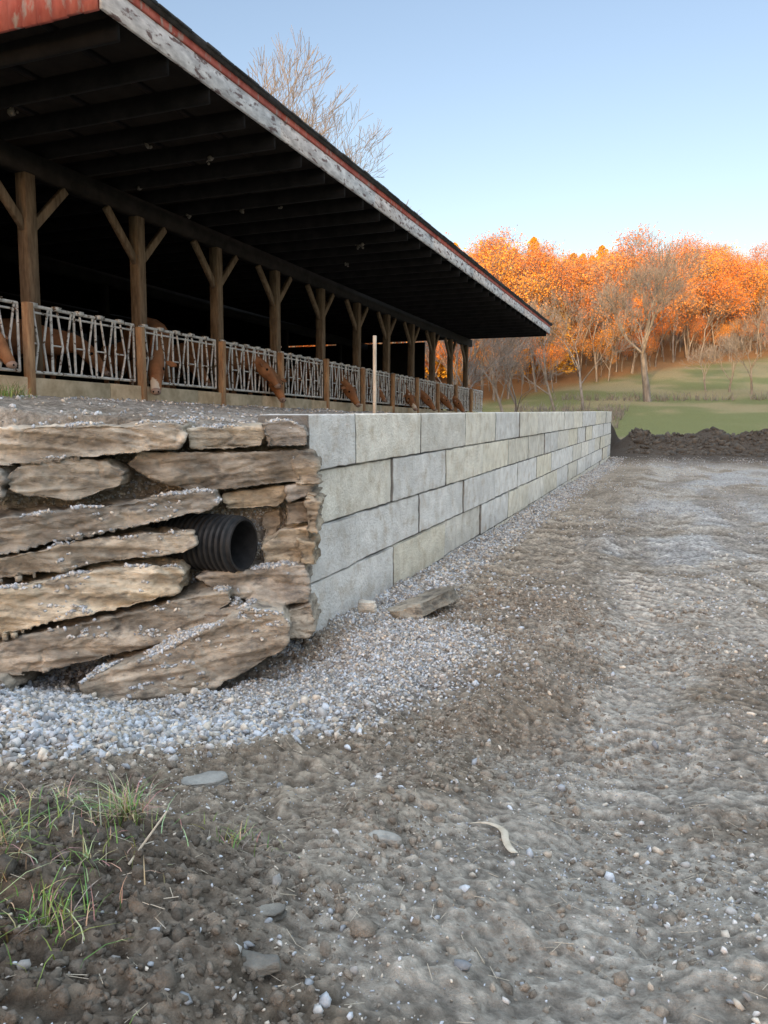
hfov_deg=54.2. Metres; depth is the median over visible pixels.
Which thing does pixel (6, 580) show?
fieldstone
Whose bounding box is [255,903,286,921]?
flat rock
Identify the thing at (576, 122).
sky
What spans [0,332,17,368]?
cow
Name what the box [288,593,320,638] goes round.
fieldstone
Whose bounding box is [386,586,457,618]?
stone slab
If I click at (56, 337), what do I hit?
cow
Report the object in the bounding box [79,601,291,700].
fieldstone
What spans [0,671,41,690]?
fieldstone
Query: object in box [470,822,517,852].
bark strip
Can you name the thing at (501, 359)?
bare tree
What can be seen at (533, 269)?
distant forest
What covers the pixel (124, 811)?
grass
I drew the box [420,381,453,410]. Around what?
cow
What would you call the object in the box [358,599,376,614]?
pale rock
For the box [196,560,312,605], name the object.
fieldstone
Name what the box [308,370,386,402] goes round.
cow
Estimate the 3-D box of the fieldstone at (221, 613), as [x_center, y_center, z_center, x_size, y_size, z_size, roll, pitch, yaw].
[-1.635,1.000,7.690,0.516,0.357,0.986,0,7,0]
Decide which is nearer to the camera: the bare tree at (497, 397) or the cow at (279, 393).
the cow at (279, 393)
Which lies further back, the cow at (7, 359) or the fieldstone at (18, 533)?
the cow at (7, 359)
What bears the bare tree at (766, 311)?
on the ground at (420, 990)
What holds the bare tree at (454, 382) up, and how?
on the ground at (420, 990)
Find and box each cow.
[0,318,110,378]
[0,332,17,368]
[99,342,211,387]
[123,318,176,394]
[173,341,280,393]
[229,366,311,395]
[233,344,286,402]
[291,359,360,406]
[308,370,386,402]
[366,373,417,410]
[368,377,436,410]
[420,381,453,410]
[426,382,465,412]
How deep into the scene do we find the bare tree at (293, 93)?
42.92 m
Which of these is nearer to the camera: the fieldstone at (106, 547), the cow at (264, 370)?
the fieldstone at (106, 547)
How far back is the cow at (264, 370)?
16.84 m
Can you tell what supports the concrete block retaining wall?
on the ground at (420, 990)
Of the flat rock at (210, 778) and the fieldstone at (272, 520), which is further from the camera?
the fieldstone at (272, 520)
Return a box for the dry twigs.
[0,686,767,1023]
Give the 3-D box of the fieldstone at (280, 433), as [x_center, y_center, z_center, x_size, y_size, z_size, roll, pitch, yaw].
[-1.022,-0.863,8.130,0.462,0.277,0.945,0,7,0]
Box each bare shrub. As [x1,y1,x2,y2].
[440,338,508,411]
[476,337,573,411]
[679,342,723,390]
[702,332,749,391]
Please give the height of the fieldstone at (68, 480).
0.414 m
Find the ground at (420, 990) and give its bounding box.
[0,318,767,1023]
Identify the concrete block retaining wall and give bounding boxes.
[258,411,611,640]
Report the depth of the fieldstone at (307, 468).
7.80 m
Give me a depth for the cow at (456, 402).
31.43 m
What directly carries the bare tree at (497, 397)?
on the ground at (420, 990)
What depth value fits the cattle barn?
14.23 m
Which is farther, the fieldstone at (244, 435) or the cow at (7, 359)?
the cow at (7, 359)
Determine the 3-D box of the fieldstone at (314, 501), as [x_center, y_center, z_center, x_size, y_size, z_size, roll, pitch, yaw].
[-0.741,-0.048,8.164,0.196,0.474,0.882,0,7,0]
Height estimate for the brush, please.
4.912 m
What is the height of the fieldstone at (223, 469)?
0.431 m
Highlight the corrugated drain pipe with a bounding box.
[150,513,257,572]
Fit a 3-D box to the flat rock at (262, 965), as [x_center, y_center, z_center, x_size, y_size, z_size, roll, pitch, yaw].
[-0.455,1.565,2.600,0.195,0.049,0.082,2,7,14]
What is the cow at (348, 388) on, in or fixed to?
on the cattle barn
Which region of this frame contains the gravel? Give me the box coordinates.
[0,394,767,1023]
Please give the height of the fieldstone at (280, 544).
0.444 m
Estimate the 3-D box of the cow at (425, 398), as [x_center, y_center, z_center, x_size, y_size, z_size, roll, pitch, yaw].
[0.518,-4.407,27.844,2.899,1.331,0.722,2,7,13]
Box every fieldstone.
[0,421,195,466]
[0,463,20,497]
[0,489,222,554]
[0,525,198,582]
[0,556,191,639]
[0,575,24,585]
[0,581,231,675]
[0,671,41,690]
[7,455,135,500]
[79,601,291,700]
[128,448,312,489]
[186,422,266,449]
[193,597,245,626]
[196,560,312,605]
[222,484,285,508]
[261,421,308,446]
[261,523,320,562]
[262,507,282,539]
[284,482,318,502]
[286,499,307,524]
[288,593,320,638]
[290,449,322,484]
[296,533,320,564]
[304,487,326,534]
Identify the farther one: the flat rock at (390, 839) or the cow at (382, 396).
the cow at (382, 396)
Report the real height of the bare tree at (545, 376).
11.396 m
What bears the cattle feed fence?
on the cattle barn
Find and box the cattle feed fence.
[0,296,482,412]
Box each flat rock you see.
[181,771,228,787]
[241,949,280,978]
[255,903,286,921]
[368,830,402,846]
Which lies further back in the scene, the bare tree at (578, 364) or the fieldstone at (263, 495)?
the bare tree at (578, 364)
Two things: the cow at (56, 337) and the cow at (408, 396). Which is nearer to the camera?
the cow at (56, 337)
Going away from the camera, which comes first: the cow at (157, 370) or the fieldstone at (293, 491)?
the fieldstone at (293, 491)
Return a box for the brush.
[511,390,767,431]
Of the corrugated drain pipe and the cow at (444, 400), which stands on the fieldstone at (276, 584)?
the corrugated drain pipe
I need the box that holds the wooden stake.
[373,335,376,412]
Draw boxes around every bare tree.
[247,25,422,347]
[403,341,459,385]
[416,297,533,411]
[474,292,563,411]
[490,301,569,411]
[533,282,644,405]
[589,229,715,401]
[712,312,767,393]
[744,294,767,345]
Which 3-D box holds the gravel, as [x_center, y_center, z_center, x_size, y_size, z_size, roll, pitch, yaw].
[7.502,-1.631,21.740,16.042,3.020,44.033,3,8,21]
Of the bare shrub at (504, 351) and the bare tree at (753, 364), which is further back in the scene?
the bare tree at (753, 364)
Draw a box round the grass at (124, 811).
[0,379,299,1022]
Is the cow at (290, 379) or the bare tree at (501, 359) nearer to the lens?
the cow at (290, 379)
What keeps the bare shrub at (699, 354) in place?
on the ground at (420, 990)
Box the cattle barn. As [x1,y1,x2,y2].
[0,0,552,412]
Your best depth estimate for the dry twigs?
3.58 m
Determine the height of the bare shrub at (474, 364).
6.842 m
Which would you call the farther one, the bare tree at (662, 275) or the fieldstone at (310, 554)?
the bare tree at (662, 275)
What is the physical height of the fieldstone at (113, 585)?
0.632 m
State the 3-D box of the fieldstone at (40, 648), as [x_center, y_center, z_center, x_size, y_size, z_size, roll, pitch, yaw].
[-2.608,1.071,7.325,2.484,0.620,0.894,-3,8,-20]
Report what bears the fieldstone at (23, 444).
on the fieldstone at (68, 480)
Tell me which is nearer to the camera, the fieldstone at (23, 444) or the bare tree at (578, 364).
the fieldstone at (23, 444)
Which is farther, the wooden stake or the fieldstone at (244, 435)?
the wooden stake
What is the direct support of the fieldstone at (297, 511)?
on the fieldstone at (280, 544)
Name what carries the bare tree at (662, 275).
on the ground at (420, 990)
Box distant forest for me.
[289,222,767,400]
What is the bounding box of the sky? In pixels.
[156,0,767,317]
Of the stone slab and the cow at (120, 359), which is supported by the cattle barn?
the cow at (120, 359)
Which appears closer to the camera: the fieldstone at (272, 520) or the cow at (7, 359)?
the fieldstone at (272, 520)
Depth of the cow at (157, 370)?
13.85 m
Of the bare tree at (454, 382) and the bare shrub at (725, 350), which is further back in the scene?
the bare shrub at (725, 350)
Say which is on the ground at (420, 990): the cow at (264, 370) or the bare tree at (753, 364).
the bare tree at (753, 364)
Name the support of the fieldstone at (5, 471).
on the fieldstone at (18, 533)

